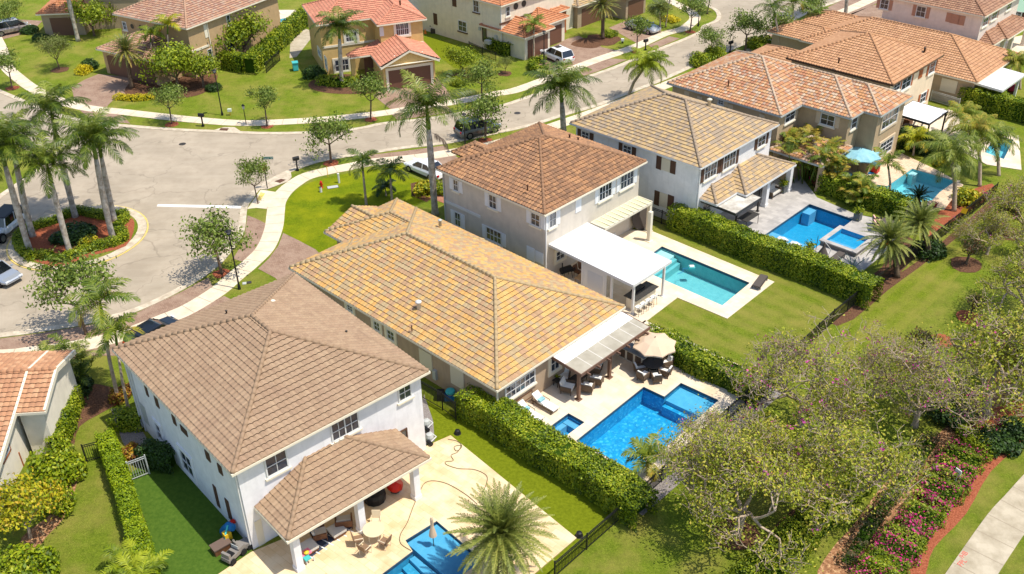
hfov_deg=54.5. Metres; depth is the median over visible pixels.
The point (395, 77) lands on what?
garage door
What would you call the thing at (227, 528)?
toy slide
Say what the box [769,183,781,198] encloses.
porch sofa
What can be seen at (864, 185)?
areca palm
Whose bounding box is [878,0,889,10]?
window
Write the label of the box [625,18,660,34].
silver coupe
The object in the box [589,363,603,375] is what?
lounge chair
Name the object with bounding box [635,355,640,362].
cabinet door
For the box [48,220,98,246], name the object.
shrub
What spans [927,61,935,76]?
window
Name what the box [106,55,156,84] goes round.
garage door
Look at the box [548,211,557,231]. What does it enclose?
window
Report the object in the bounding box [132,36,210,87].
garden tree
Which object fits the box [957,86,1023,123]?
clipped hedge
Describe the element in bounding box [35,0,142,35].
orange roof bungalow
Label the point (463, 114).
street lamp
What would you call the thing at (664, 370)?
wicker chair
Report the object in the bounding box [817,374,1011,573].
leaf litter
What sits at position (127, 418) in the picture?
hedge
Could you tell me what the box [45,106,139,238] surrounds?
royal palm
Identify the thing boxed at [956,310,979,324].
mulch ring
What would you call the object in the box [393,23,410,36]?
window
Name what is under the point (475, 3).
window
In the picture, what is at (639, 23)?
street tree
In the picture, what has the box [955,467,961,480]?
yard sign
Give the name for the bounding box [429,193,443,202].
driveway
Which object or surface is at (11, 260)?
yellow kerb line
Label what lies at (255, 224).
driveway
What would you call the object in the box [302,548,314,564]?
toy table
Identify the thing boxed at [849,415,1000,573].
flower border
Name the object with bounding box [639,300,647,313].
bar stool
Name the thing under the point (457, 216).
window
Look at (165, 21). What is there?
palm tree
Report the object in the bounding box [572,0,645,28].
sand roof bungalow
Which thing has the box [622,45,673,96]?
palm tree
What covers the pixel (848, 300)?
picket fence
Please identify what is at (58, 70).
mulch ring
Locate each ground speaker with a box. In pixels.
[454,429,460,435]
[575,531,582,538]
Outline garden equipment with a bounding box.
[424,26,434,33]
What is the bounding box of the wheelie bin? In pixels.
[291,61,298,70]
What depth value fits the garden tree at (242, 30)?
120.76 m
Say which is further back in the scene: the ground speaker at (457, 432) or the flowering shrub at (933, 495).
the ground speaker at (457, 432)
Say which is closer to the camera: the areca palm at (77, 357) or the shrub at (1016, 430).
the shrub at (1016, 430)
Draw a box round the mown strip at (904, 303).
[839,203,1007,369]
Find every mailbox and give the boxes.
[198,113,204,126]
[292,156,298,170]
[728,40,733,52]
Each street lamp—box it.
[212,69,222,115]
[225,229,240,289]
[462,112,465,144]
[542,30,545,63]
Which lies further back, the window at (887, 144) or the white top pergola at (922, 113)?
the white top pergola at (922, 113)
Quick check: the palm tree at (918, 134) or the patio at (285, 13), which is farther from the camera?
the patio at (285, 13)
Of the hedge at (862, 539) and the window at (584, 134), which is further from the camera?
the window at (584, 134)
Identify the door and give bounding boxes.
[49,17,74,35]
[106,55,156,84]
[254,519,265,546]
[364,56,373,77]
[388,65,430,89]
[482,27,486,41]
[527,33,547,58]
[550,24,561,45]
[581,5,600,26]
[619,349,624,357]
[627,351,632,361]
[628,0,643,17]
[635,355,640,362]
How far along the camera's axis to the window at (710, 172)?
83.84 m
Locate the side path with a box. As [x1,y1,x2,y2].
[290,29,309,57]
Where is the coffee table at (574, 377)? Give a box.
[569,374,587,386]
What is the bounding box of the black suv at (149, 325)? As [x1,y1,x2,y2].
[122,315,178,343]
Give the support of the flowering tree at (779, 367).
on the ground at (90, 528)
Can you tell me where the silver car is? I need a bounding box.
[0,260,22,287]
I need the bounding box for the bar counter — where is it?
[624,281,658,310]
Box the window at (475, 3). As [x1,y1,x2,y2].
[472,0,479,14]
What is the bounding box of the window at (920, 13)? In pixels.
[914,5,926,19]
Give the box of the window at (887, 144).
[878,132,895,160]
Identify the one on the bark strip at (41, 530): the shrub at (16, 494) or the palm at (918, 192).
the shrub at (16, 494)
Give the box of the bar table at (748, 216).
[737,210,758,225]
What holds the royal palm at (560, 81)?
on the ground at (90, 528)
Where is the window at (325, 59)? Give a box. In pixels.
[324,55,327,70]
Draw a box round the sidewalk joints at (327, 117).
[1,4,695,124]
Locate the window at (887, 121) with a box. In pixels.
[879,106,900,133]
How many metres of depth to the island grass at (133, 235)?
83.86 m
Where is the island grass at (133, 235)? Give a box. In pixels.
[25,209,137,263]
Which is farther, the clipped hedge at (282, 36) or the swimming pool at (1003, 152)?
the clipped hedge at (282, 36)
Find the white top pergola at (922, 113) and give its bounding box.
[902,100,948,132]
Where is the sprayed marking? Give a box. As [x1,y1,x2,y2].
[957,551,967,565]
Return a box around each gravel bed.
[111,409,145,467]
[422,395,434,444]
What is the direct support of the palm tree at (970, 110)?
on the ground at (90, 528)
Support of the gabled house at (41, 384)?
on the ground at (90, 528)
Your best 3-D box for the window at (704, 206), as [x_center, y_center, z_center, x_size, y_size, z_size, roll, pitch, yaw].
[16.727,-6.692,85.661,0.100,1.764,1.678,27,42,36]
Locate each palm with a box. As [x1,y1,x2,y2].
[0,108,57,237]
[0,111,48,249]
[2,131,88,249]
[4,80,91,217]
[32,333,104,385]
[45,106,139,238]
[60,114,138,221]
[66,0,80,41]
[98,538,173,573]
[104,33,147,88]
[309,5,368,80]
[381,69,475,216]
[443,478,558,573]
[520,59,602,130]
[586,0,620,39]
[621,433,673,481]
[769,123,821,160]
[770,125,848,186]
[803,153,859,189]
[837,172,872,206]
[844,0,848,12]
[850,171,878,189]
[857,211,922,278]
[892,197,949,258]
[904,184,933,208]
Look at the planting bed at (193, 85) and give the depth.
116.55 m
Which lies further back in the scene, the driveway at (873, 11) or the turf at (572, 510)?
the driveway at (873, 11)
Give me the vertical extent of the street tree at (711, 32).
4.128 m
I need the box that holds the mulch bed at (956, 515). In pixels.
[907,398,1023,573]
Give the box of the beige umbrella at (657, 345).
[633,331,675,369]
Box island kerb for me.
[8,205,146,269]
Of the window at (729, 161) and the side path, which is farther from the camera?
the side path
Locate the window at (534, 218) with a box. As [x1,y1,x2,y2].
[529,211,541,230]
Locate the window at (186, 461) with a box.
[176,442,197,485]
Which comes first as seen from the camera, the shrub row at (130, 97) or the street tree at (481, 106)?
the street tree at (481, 106)
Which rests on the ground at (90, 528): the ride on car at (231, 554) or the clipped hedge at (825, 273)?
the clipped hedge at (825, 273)
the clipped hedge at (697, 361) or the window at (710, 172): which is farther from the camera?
the window at (710, 172)
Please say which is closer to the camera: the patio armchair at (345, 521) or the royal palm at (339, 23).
the patio armchair at (345, 521)
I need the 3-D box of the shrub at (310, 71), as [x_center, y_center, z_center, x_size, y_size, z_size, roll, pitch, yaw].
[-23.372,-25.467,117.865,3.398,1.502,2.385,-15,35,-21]
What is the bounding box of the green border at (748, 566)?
[724,435,894,573]
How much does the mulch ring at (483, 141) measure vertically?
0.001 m
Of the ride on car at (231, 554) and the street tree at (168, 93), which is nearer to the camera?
the ride on car at (231, 554)
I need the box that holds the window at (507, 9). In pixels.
[505,6,510,18]
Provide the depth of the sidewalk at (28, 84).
111.43 m
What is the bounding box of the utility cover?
[327,185,338,188]
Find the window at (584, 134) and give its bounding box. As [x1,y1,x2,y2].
[581,130,589,139]
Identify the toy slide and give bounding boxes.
[220,519,235,539]
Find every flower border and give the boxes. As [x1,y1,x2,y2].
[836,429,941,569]
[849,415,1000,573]
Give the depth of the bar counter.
75.37 m
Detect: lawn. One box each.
[282,165,422,251]
[648,225,851,389]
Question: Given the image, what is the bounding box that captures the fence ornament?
[960,208,967,224]
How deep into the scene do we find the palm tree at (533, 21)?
119.99 m
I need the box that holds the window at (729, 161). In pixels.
[721,150,736,173]
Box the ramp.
[248,190,276,208]
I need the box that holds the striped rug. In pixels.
[309,527,353,557]
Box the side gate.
[125,454,149,479]
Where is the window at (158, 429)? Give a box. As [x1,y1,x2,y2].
[151,416,164,440]
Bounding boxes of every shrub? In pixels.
[0,466,77,539]
[0,542,60,573]
[19,24,38,34]
[25,438,88,488]
[32,33,49,41]
[42,480,77,518]
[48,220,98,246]
[73,64,93,75]
[74,373,94,399]
[77,233,98,245]
[80,58,99,69]
[108,382,131,405]
[122,441,143,461]
[205,82,222,92]
[301,64,326,79]
[412,179,439,197]
[429,179,442,195]
[450,75,467,87]
[599,29,618,37]
[662,14,680,22]
[688,51,716,67]
[703,43,726,58]
[743,34,771,49]
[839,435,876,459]
[861,554,898,573]
[885,516,926,541]
[910,239,947,262]
[916,489,947,512]
[924,398,978,430]
[930,463,971,490]
[932,157,949,166]
[951,186,982,207]
[960,434,996,461]
[975,425,1023,457]
[999,414,1023,443]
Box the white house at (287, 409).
[111,272,431,572]
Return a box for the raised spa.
[819,225,874,256]
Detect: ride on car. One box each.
[221,541,246,565]
[232,537,252,555]
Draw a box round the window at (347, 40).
[343,29,359,44]
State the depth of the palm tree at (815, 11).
123.91 m
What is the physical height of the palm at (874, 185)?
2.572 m
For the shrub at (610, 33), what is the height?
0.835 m
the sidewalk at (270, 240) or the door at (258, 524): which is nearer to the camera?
the door at (258, 524)
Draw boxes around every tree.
[0,0,27,32]
[0,47,21,87]
[20,244,118,334]
[30,32,73,68]
[60,0,116,35]
[62,275,140,398]
[84,312,145,407]
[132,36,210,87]
[133,24,166,47]
[147,79,187,123]
[149,13,180,46]
[167,48,223,87]
[172,203,257,273]
[208,6,280,63]
[232,153,271,203]
[244,83,280,125]
[295,110,356,162]
[339,148,380,205]
[344,67,390,118]
[367,155,408,199]
[371,178,396,196]
[436,43,485,73]
[452,83,510,140]
[454,53,500,96]
[495,56,513,71]
[519,13,545,55]
[621,15,656,48]
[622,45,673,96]
[632,394,822,573]
[642,0,674,26]
[647,0,671,32]
[661,406,758,470]
[677,0,711,31]
[696,24,728,47]
[706,387,876,521]
[712,306,876,429]
[722,7,770,50]
[742,350,955,542]
[753,0,793,44]
[762,8,797,39]
[779,0,809,19]
[795,0,827,16]
[800,4,828,18]
[843,316,929,414]
[866,147,907,189]
[866,334,1007,443]
[878,291,1023,426]
[897,125,933,155]
[900,326,944,356]
[912,129,989,211]
[937,203,1023,255]
[938,100,987,132]
[945,112,1005,186]
[955,237,991,264]
[958,222,1023,326]
[958,308,1023,396]
[960,293,986,317]
[969,121,1022,175]
[978,173,1023,240]
[991,200,1023,232]
[1002,49,1023,89]
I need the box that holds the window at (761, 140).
[756,133,766,150]
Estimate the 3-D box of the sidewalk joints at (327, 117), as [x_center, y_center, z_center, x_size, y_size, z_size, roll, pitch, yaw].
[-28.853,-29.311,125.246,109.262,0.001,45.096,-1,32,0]
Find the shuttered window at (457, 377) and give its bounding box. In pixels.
[450,365,464,389]
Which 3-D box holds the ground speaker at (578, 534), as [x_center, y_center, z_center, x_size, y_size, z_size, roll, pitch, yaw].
[3.787,13.911,56.018,0.480,0.320,0.456,-1,32,0]
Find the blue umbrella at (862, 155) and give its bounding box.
[842,147,880,175]
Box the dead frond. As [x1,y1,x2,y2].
[433,133,448,152]
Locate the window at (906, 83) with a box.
[900,76,911,91]
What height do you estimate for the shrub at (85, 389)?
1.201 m
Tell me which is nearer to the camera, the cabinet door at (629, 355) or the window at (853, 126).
the cabinet door at (629, 355)
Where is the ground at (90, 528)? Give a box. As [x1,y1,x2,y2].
[0,0,1023,573]
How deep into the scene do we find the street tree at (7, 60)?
114.64 m
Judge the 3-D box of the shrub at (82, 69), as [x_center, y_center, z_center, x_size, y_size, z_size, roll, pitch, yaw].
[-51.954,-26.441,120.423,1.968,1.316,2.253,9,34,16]
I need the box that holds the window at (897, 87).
[893,82,900,90]
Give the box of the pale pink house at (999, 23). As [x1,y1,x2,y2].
[876,0,1023,49]
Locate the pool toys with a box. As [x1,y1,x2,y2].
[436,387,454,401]
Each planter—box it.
[639,388,780,515]
[779,177,788,193]
[804,239,815,250]
[853,204,864,221]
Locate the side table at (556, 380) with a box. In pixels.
[552,377,559,387]
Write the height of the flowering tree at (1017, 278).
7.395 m
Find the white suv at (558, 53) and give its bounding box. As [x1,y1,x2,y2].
[540,45,574,64]
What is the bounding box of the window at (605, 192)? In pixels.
[597,181,612,204]
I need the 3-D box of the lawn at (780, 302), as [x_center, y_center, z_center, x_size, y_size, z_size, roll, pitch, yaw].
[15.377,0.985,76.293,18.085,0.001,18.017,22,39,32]
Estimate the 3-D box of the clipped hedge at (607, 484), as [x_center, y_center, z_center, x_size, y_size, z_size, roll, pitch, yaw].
[2.379,9.901,60.756,15.357,2.435,2.632,27,42,36]
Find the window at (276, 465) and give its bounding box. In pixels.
[263,450,291,481]
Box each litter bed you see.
[752,506,800,553]
[833,197,998,325]
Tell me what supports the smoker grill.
on the patio at (745, 295)
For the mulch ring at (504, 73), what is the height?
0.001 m
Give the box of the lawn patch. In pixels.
[809,197,893,220]
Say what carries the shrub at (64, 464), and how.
on the ground at (90, 528)
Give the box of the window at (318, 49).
[317,45,321,59]
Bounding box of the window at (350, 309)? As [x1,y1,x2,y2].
[344,303,355,315]
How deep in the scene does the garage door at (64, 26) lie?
132.38 m
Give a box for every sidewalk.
[0,0,700,125]
[0,0,875,352]
[945,475,1023,573]
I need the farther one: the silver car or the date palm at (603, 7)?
the date palm at (603, 7)
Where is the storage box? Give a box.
[209,537,231,556]
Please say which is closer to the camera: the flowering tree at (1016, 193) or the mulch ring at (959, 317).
the mulch ring at (959, 317)
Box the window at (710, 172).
[702,161,717,183]
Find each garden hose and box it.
[399,480,476,550]
[445,439,487,492]
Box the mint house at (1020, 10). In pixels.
[1016,0,1023,16]
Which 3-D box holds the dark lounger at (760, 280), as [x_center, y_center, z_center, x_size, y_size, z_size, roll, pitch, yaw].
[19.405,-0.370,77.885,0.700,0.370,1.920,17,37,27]
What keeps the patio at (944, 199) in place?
on the ground at (90, 528)
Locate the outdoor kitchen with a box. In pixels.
[616,343,646,363]
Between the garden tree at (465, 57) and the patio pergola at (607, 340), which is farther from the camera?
the garden tree at (465, 57)
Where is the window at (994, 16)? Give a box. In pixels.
[990,11,997,22]
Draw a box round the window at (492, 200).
[487,193,497,212]
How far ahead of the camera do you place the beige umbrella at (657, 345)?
67.44 m
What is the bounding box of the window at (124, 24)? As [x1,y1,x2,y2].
[122,21,128,31]
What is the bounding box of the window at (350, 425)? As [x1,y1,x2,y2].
[330,412,362,445]
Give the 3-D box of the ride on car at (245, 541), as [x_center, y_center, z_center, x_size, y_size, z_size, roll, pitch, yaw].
[-15.038,14.257,55.434,1.024,0.970,0.700,-23,39,-31]
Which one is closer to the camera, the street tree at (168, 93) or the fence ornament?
the fence ornament
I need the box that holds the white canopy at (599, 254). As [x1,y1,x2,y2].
[548,222,671,314]
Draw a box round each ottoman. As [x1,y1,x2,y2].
[300,537,318,554]
[326,523,346,539]
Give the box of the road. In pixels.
[0,0,834,332]
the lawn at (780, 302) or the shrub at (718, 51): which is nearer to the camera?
the lawn at (780, 302)
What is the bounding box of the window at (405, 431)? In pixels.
[400,427,407,437]
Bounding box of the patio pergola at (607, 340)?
[551,311,649,401]
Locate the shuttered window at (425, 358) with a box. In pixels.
[419,347,432,370]
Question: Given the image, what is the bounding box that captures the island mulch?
[27,215,133,265]
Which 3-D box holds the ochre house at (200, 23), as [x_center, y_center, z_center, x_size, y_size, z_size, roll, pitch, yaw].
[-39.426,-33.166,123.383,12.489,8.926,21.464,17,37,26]
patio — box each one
[219,435,575,573]
[279,10,294,18]
[526,321,769,483]
[557,229,773,322]
[719,176,893,271]
[847,151,962,210]
[900,108,1020,169]
[1005,36,1023,53]
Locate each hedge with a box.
[10,203,130,262]
[43,384,86,450]
[93,427,160,573]
[106,406,143,433]
[132,438,175,475]
[215,50,245,72]
[239,4,308,74]
[453,383,659,531]
[483,36,513,56]
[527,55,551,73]
[648,322,776,408]
[664,202,884,310]
[815,169,917,220]
[896,126,955,158]
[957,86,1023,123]
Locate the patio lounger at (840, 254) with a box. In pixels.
[830,251,844,260]
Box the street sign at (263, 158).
[262,156,272,188]
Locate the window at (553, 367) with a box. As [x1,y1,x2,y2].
[548,358,561,377]
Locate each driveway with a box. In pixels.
[0,278,211,348]
[2,20,41,38]
[3,296,228,402]
[72,74,128,106]
[80,110,129,123]
[234,215,264,260]
[258,233,318,278]
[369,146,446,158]
[373,77,449,108]
[393,106,450,119]
[412,156,457,182]
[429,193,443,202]
[538,36,615,68]
[579,59,625,74]
[609,20,659,42]
[648,36,679,48]
[823,0,876,13]
[852,5,882,17]
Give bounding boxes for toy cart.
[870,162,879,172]
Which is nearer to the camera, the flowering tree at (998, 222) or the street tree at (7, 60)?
the flowering tree at (998, 222)
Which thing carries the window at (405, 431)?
in the white house at (287, 409)
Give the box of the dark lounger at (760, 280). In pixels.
[752,274,767,289]
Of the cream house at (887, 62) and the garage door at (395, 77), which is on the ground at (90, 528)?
the cream house at (887, 62)
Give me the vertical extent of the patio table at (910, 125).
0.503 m
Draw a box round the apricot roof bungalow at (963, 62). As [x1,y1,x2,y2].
[766,10,1018,102]
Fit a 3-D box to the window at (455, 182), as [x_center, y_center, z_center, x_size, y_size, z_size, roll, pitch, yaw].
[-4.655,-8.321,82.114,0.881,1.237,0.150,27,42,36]
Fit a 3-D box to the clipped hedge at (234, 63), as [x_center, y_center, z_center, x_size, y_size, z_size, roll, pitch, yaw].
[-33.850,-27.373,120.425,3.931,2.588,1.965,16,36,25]
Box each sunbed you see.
[518,399,543,419]
[531,390,558,414]
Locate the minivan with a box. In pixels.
[0,17,30,36]
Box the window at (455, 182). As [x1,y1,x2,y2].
[452,178,459,194]
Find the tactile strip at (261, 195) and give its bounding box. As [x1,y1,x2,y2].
[258,192,264,200]
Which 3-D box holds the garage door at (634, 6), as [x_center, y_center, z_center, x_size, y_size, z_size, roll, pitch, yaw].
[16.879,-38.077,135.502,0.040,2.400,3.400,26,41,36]
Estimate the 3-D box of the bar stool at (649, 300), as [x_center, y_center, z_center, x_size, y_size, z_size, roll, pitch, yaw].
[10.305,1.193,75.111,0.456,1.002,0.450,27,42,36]
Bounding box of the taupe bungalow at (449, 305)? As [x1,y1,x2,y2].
[288,197,625,402]
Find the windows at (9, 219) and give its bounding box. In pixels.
[0,205,22,227]
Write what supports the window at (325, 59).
in the mustard house at (392, 45)
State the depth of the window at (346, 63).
119.06 m
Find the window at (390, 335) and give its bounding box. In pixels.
[384,326,397,345]
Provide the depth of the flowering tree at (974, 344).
60.70 m
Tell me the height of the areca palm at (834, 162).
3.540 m
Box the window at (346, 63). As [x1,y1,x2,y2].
[332,56,350,73]
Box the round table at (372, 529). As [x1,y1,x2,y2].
[363,521,384,541]
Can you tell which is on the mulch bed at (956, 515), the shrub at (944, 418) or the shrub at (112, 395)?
the shrub at (944, 418)
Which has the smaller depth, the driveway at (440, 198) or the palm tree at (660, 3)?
the driveway at (440, 198)
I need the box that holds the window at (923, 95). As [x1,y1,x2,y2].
[920,90,926,102]
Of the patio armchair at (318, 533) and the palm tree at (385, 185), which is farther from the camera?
the palm tree at (385, 185)
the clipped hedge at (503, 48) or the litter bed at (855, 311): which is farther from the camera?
the clipped hedge at (503, 48)
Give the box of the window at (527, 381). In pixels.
[505,368,536,399]
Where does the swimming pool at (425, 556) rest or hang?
in the patio at (437, 501)
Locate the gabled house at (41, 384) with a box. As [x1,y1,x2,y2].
[0,349,77,488]
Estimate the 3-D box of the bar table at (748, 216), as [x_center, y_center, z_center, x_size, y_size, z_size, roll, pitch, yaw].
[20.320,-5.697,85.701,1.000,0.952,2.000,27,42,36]
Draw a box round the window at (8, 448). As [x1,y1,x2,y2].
[3,444,9,461]
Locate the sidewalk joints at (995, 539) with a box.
[955,487,1023,573]
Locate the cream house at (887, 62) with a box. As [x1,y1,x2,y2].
[751,30,943,126]
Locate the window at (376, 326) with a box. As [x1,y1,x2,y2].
[371,319,382,335]
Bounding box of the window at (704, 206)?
[701,203,711,210]
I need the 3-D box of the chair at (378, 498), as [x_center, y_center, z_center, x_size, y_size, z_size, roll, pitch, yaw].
[-8.105,12.236,58.565,1.400,0.800,1.400,-1,32,0]
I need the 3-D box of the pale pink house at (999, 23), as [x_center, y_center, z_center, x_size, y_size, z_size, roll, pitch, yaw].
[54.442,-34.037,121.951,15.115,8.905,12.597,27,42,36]
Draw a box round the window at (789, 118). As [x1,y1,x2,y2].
[783,110,795,126]
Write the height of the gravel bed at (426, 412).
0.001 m
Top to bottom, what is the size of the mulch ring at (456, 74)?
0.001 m
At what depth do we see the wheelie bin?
119.77 m
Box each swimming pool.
[383,521,477,573]
[552,413,583,434]
[576,383,717,471]
[654,247,748,304]
[766,204,852,248]
[875,167,959,202]
[986,137,1012,158]
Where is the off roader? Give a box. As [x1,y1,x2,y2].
[0,204,24,243]
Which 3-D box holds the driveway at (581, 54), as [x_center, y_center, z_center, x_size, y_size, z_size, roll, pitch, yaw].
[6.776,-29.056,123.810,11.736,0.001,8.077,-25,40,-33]
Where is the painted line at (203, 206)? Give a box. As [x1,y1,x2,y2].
[157,204,240,207]
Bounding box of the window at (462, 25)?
[457,20,467,33]
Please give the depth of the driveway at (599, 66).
120.04 m
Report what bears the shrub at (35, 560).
on the ground at (90, 528)
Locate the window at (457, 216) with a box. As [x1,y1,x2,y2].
[454,211,460,227]
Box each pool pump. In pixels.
[424,418,432,431]
[425,431,436,445]
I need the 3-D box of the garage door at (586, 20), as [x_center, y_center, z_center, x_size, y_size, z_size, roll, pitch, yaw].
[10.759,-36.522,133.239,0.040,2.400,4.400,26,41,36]
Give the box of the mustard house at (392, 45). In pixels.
[302,0,439,90]
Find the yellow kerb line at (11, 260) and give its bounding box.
[6,205,148,270]
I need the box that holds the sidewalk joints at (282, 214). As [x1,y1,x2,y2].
[14,0,871,350]
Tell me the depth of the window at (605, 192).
80.85 m
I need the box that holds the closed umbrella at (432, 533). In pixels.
[429,517,436,545]
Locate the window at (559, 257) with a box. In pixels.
[554,250,566,265]
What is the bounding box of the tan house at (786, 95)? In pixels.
[666,50,912,191]
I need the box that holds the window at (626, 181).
[619,170,634,192]
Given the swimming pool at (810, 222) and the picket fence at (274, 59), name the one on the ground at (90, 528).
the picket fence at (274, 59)
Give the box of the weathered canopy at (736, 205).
[700,188,761,221]
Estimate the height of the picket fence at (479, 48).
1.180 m
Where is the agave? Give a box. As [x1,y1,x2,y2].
[838,254,864,269]
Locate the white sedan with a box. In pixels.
[403,157,441,179]
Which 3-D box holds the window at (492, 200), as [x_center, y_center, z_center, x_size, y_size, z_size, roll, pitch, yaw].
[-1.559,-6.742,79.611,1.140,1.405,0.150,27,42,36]
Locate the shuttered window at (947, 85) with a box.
[939,77,957,93]
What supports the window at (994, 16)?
in the pale pink house at (999, 23)
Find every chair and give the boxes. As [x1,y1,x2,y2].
[350,530,363,546]
[356,541,371,557]
[364,488,385,506]
[370,510,380,521]
[378,534,391,550]
[387,479,402,493]
[558,376,574,395]
[559,368,570,379]
[573,263,580,274]
[581,379,594,394]
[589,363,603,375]
[589,373,603,387]
[632,362,646,371]
[636,368,650,382]
[650,371,662,384]
[658,365,673,378]
[661,354,673,366]
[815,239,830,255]
[872,215,881,222]
[873,219,883,231]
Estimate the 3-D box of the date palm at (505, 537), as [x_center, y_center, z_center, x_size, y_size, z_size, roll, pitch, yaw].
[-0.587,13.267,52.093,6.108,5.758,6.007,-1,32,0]
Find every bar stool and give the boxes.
[634,304,642,316]
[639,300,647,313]
[644,297,652,310]
[649,294,657,306]
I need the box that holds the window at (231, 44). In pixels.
[226,40,235,51]
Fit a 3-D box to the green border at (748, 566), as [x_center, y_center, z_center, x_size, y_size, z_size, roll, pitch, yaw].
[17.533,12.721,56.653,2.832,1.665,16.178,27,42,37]
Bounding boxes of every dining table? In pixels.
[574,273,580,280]
[642,357,662,371]
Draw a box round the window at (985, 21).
[981,16,988,29]
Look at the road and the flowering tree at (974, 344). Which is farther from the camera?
the road
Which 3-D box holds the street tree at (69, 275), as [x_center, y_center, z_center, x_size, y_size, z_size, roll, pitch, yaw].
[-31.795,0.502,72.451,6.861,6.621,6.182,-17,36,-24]
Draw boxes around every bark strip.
[21,481,76,551]
[71,384,122,446]
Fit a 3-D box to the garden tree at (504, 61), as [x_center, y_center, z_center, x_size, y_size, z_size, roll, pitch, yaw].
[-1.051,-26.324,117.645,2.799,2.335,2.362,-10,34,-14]
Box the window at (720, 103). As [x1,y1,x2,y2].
[716,100,724,106]
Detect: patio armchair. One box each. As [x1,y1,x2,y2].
[310,524,327,540]
[334,512,352,528]
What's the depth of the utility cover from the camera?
93.48 m
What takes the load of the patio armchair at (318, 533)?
on the patio at (437, 501)
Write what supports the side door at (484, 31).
in the ivory house at (474, 22)
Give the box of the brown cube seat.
[903,119,912,123]
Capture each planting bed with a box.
[124,72,217,99]
[308,74,379,93]
[411,182,430,201]
[571,38,600,47]
[873,237,913,283]
[928,184,993,235]
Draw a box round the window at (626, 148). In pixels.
[622,143,631,153]
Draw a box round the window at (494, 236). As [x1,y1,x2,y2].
[485,226,502,247]
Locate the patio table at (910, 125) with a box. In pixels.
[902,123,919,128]
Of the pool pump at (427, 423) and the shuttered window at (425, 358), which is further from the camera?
the shuttered window at (425, 358)
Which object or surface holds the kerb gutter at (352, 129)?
on the ground at (90, 528)
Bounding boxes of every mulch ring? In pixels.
[5,86,19,89]
[51,67,68,72]
[165,121,178,126]
[212,269,229,277]
[261,125,272,128]
[323,159,338,166]
[364,117,376,121]
[452,72,471,78]
[478,138,491,142]
[498,71,511,75]
[585,34,620,45]
[713,517,759,549]
[931,334,953,346]
[951,257,981,272]
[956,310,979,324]
[984,225,1019,240]
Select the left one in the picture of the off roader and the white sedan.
the off roader
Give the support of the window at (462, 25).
in the ivory house at (474, 22)
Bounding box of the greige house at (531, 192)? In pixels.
[435,121,647,272]
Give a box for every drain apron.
[212,127,240,131]
[260,171,291,188]
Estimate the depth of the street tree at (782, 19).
121.82 m
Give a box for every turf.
[131,463,251,573]
[422,392,617,573]
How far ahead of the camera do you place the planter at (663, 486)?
59.94 m
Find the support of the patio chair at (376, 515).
on the patio at (437, 501)
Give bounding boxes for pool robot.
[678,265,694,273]
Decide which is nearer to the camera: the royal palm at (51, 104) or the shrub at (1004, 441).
the shrub at (1004, 441)
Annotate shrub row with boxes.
[111,92,154,101]
[314,73,359,87]
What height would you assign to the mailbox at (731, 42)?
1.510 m
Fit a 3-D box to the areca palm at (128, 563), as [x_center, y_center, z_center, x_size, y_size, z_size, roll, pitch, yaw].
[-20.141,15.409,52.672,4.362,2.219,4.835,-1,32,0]
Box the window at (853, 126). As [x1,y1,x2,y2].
[849,117,857,132]
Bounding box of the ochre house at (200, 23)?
[96,0,280,85]
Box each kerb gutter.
[0,0,841,337]
[0,31,699,134]
[0,146,40,198]
[700,4,720,30]
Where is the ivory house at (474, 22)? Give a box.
[408,0,573,59]
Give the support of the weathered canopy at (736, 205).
on the patio at (779, 209)
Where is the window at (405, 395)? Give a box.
[397,384,414,405]
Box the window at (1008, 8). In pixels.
[1005,3,1011,12]
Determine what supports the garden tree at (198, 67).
on the planting bed at (193, 85)
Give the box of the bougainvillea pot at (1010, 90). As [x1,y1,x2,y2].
[1007,84,1017,94]
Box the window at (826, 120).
[818,112,835,129]
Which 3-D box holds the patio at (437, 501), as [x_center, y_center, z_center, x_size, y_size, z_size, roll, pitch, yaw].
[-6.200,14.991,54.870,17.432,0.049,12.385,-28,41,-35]
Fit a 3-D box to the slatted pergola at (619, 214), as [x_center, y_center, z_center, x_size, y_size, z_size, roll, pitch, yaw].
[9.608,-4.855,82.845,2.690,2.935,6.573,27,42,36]
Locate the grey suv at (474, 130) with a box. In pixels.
[453,116,500,139]
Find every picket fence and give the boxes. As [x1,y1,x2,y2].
[80,438,104,462]
[265,50,279,72]
[421,381,456,419]
[469,42,495,59]
[554,469,662,573]
[652,207,674,226]
[661,264,899,482]
[899,182,998,269]
[930,90,960,107]
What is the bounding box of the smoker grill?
[559,263,575,277]
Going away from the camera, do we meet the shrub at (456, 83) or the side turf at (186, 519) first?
the side turf at (186, 519)
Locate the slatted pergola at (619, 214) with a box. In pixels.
[590,196,653,242]
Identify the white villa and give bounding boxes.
[569,84,796,219]
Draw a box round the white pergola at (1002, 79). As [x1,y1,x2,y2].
[975,68,1023,96]

